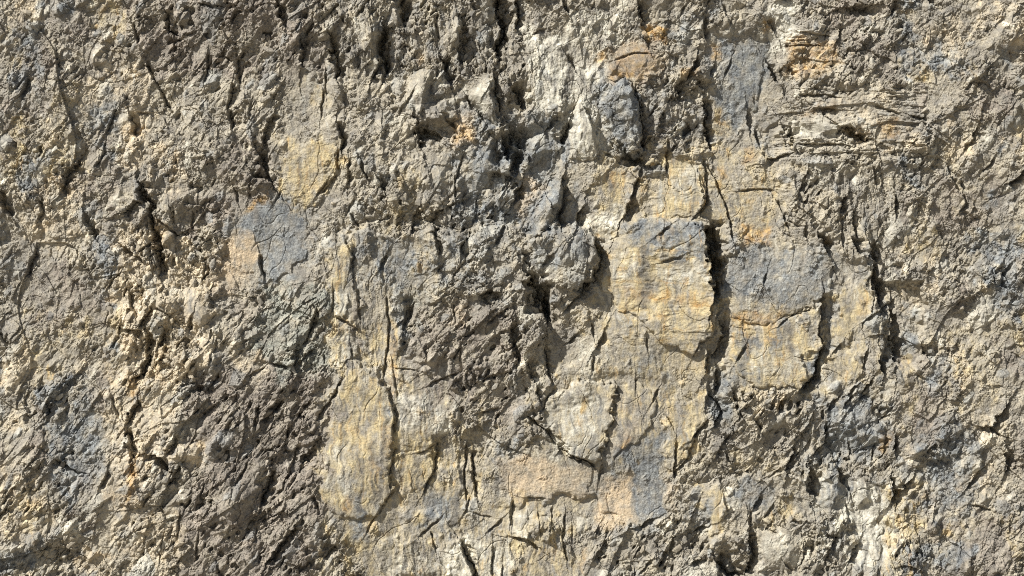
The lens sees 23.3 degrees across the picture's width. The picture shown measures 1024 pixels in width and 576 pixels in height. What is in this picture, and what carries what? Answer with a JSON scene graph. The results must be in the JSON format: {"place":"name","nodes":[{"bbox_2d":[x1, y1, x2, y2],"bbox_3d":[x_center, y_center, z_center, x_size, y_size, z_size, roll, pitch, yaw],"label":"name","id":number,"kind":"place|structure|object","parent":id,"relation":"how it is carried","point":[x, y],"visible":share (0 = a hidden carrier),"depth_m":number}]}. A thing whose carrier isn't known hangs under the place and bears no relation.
{"place":"outdoors","nodes":[
{"label":"outdoors","id":0,"kind":"place"},
{"bbox_2d":[0,0,1023,575],"bbox_3d":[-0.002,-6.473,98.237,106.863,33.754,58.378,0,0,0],"label":"cliff","id":1,"kind":"structure","parent":0,"point":[554,66],"depth_m":69.91},
{"bbox_2d":[160,444,204,464],"bbox_3d":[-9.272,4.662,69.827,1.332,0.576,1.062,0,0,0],"label":"rock block","id":2,"kind":"object","parent":1,"relation":"on","point":[188,452],"visible":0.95,"depth_m":69.45},
{"bbox_2d":[175,285,213,329],"bbox_3d":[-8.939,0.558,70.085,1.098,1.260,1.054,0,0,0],"label":"rock block","id":3,"kind":"object","parent":1,"relation":"on","point":[195,309],"visible":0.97,"depth_m":69.70},
{"bbox_2d":[228,198,308,282],"bbox_3d":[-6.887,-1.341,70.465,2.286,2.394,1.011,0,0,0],"label":"rock slab","id":4,"kind":"object","parent":1,"relation":"on","point":[268,240],"visible":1,"depth_m":70.07},
{"bbox_2d":[281,137,339,206],"bbox_3d":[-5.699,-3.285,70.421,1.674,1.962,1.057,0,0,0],"label":"rock slab","id":5,"kind":"object","parent":1,"relation":"on","point":[311,166],"visible":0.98,"depth_m":70.06},
{"bbox_2d":[325,243,364,366],"bbox_3d":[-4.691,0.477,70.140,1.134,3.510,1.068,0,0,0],"label":"rock pillar","id":6,"kind":"object","parent":1,"relation":"on","point":[340,338],"visible":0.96,"depth_m":69.76},
{"bbox_2d":[334,292,348,317],"bbox_3d":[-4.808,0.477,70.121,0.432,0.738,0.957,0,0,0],"label":"rock block","id":7,"kind":"object","parent":6,"relation":"attached to","point":[342,300],"visible":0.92,"depth_m":69.69},
{"bbox_2d":[319,361,395,518],"bbox_3d":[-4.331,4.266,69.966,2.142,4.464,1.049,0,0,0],"label":"rock slab","id":8,"kind":"object","parent":1,"relation":"on","point":[357,484],"visible":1,"depth_m":69.57},
{"bbox_2d":[391,449,436,496],"bbox_3d":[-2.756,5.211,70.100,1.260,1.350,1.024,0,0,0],"label":"rock slab","id":9,"kind":"object","parent":1,"relation":"on","point":[412,470],"visible":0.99,"depth_m":69.71},
{"bbox_2d":[398,66,435,118],"bbox_3d":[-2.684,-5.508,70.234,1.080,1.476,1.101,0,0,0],"label":"rock block","id":10,"kind":"object","parent":1,"relation":"on","point":[415,99],"visible":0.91,"depth_m":69.86},
{"bbox_2d":[415,98,456,136],"bbox_3d":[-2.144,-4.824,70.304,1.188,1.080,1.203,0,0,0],"label":"rock block","id":11,"kind":"object","parent":1,"relation":"on","point":[441,113],"visible":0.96,"depth_m":69.96},
{"bbox_2d":[446,545,474,575],"bbox_3d":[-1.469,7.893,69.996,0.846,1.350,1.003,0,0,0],"label":"rock pillar","id":12,"kind":"object","parent":1,"relation":"on","point":[459,566],"visible":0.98,"depth_m":69.58},
{"bbox_2d":[449,137,501,205],"bbox_3d":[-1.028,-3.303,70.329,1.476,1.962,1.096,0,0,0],"label":"rock block","id":13,"kind":"object","parent":1,"relation":"on","point":[475,166],"visible":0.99,"depth_m":69.97},
{"bbox_2d":[468,78,496,123],"bbox_3d":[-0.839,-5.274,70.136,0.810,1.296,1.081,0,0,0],"label":"rock block","id":14,"kind":"object","parent":1,"relation":"on","point":[481,100],"visible":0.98,"depth_m":69.75},
{"bbox_2d":[0,0,1023,575],"bbox_3d":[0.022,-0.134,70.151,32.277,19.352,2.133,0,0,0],"label":"rubble","id":15,"kind":"object","parent":1,"relation":"on","point":[420,228],"visible":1,"depth_m":69.89},
{"bbox_2d":[512,511,528,539],"bbox_3d":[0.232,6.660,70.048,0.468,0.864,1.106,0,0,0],"label":"rock block","id":16,"kind":"object","parent":1,"relation":"on","point":[520,520],"visible":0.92,"depth_m":69.70},
{"bbox_2d":[507,132,551,166],"bbox_3d":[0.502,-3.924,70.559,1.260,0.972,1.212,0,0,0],"label":"rock block","id":17,"kind":"object","parent":1,"relation":"on","point":[530,153],"visible":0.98,"depth_m":70.18},
{"bbox_2d":[496,439,593,503],"bbox_3d":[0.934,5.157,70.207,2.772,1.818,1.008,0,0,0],"label":"rock slab","id":18,"kind":"object","parent":1,"relation":"on","point":[544,471],"visible":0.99,"depth_m":69.81},
{"bbox_2d":[527,223,597,290],"bbox_3d":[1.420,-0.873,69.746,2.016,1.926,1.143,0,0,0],"label":"rock block","id":19,"kind":"object","parent":1,"relation":"on","point":[571,259],"visible":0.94,"depth_m":69.39},
{"bbox_2d":[528,178,562,233],"bbox_3d":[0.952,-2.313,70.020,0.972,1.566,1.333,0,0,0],"label":"rock block","id":20,"kind":"object","parent":19,"relation":"on","point":[543,211],"visible":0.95,"depth_m":69.75},
{"bbox_2d":[535,380,616,462],"bbox_3d":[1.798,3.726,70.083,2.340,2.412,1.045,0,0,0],"label":"rock slab","id":21,"kind":"object","parent":1,"relation":"on","point":[578,419],"visible":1,"depth_m":69.70},
{"bbox_2d":[568,95,600,160],"bbox_3d":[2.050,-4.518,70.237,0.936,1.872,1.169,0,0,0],"label":"rock block","id":22,"kind":"object","parent":1,"relation":"on","point":[583,133],"visible":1,"depth_m":69.93},
{"bbox_2d":[594,78,645,156],"bbox_3d":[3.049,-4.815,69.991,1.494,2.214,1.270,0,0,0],"label":"rock block","id":23,"kind":"object","parent":1,"relation":"on","point":[617,97],"visible":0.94,"depth_m":69.70},
{"bbox_2d":[600,381,656,457],"bbox_3d":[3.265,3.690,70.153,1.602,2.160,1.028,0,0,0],"label":"rock slab","id":24,"kind":"object","parent":1,"relation":"on","point":[636,404],"visible":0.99,"depth_m":69.76},
{"bbox_2d":[609,43,664,83],"bbox_3d":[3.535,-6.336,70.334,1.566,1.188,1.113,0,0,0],"label":"rock block","id":25,"kind":"object","parent":1,"relation":"on","point":[636,62],"visible":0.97,"depth_m":69.99},
{"bbox_2d":[601,218,719,354],"bbox_3d":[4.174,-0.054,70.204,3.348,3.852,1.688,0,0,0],"label":"rock slab","id":26,"kind":"object","parent":1,"relation":"on","point":[658,280],"visible":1,"depth_m":69.63},
{"bbox_2d":[648,152,706,218],"bbox_3d":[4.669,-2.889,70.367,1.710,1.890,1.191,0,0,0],"label":"rock slab","id":27,"kind":"object","parent":1,"relation":"on","point":[680,190],"visible":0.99,"depth_m":70.06},
{"bbox_2d":[661,393,706,470],"bbox_3d":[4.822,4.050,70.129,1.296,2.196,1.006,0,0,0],"label":"rock slab","id":28,"kind":"object","parent":1,"relation":"on","point":[682,421],"visible":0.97,"depth_m":69.73},
{"bbox_2d":[701,484,729,535],"bbox_3d":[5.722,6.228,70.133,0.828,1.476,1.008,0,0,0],"label":"rock block","id":29,"kind":"object","parent":1,"relation":"on","point":[715,504],"visible":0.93,"depth_m":69.73},
{"bbox_2d":[728,40,768,115],"bbox_3d":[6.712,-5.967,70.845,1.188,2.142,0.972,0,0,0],"label":"rock slab","id":30,"kind":"object","parent":1,"relation":"on","point":[746,68],"visible":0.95,"depth_m":70.43},
{"bbox_2d":[727,304,822,388],"bbox_3d":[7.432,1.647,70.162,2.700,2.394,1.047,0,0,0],"label":"rock slab","id":31,"kind":"object","parent":1,"relation":"on","point":[784,352],"visible":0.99,"depth_m":69.77},
{"bbox_2d":[751,528,804,573],"bbox_3d":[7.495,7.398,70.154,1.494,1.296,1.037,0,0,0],"label":"rock block","id":32,"kind":"object","parent":1,"relation":"on","point":[778,550],"visible":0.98,"depth_m":69.77},
{"bbox_2d":[725,238,834,325],"bbox_3d":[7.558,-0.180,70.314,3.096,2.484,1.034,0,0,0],"label":"rock slab","id":33,"kind":"object","parent":1,"relation":"on","point":[775,280],"visible":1,"depth_m":69.92},
{"bbox_2d":[788,112,847,146],"bbox_3d":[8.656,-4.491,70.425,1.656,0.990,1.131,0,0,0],"label":"rock slab","id":34,"kind":"object","parent":1,"relation":"on","point":[820,130],"visible":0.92,"depth_m":70.06},
{"bbox_2d":[830,272,873,345],"bbox_3d":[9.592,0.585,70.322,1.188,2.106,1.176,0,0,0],"label":"rock block","id":35,"kind":"object","parent":1,"relation":"on","point":[854,303],"visible":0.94,"depth_m":69.93},
{"bbox_2d":[843,340,868,382],"bbox_3d":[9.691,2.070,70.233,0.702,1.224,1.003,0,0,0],"label":"rock block","id":36,"kind":"object","parent":1,"relation":"on","point":[853,356],"visible":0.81,"depth_m":69.83},
{"bbox_2d":[827,393,885,449],"bbox_3d":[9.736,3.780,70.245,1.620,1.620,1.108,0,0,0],"label":"rock block","id":37,"kind":"object","parent":1,"relation":"on","point":[875,432],"visible":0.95,"depth_m":69.89},
{"bbox_2d":[843,472,870,510],"bbox_3d":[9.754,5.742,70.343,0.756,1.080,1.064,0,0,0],"label":"rock block","id":38,"kind":"object","parent":1,"relation":"on","point":[854,484],"visible":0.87,"depth_m":69.97},
{"bbox_2d":[854,487,884,563],"bbox_3d":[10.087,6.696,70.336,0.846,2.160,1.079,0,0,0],"label":"rock pillar","id":39,"kind":"object","parent":1,"relation":"on","point":[870,508],"visible":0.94,"depth_m":69.99}
]}

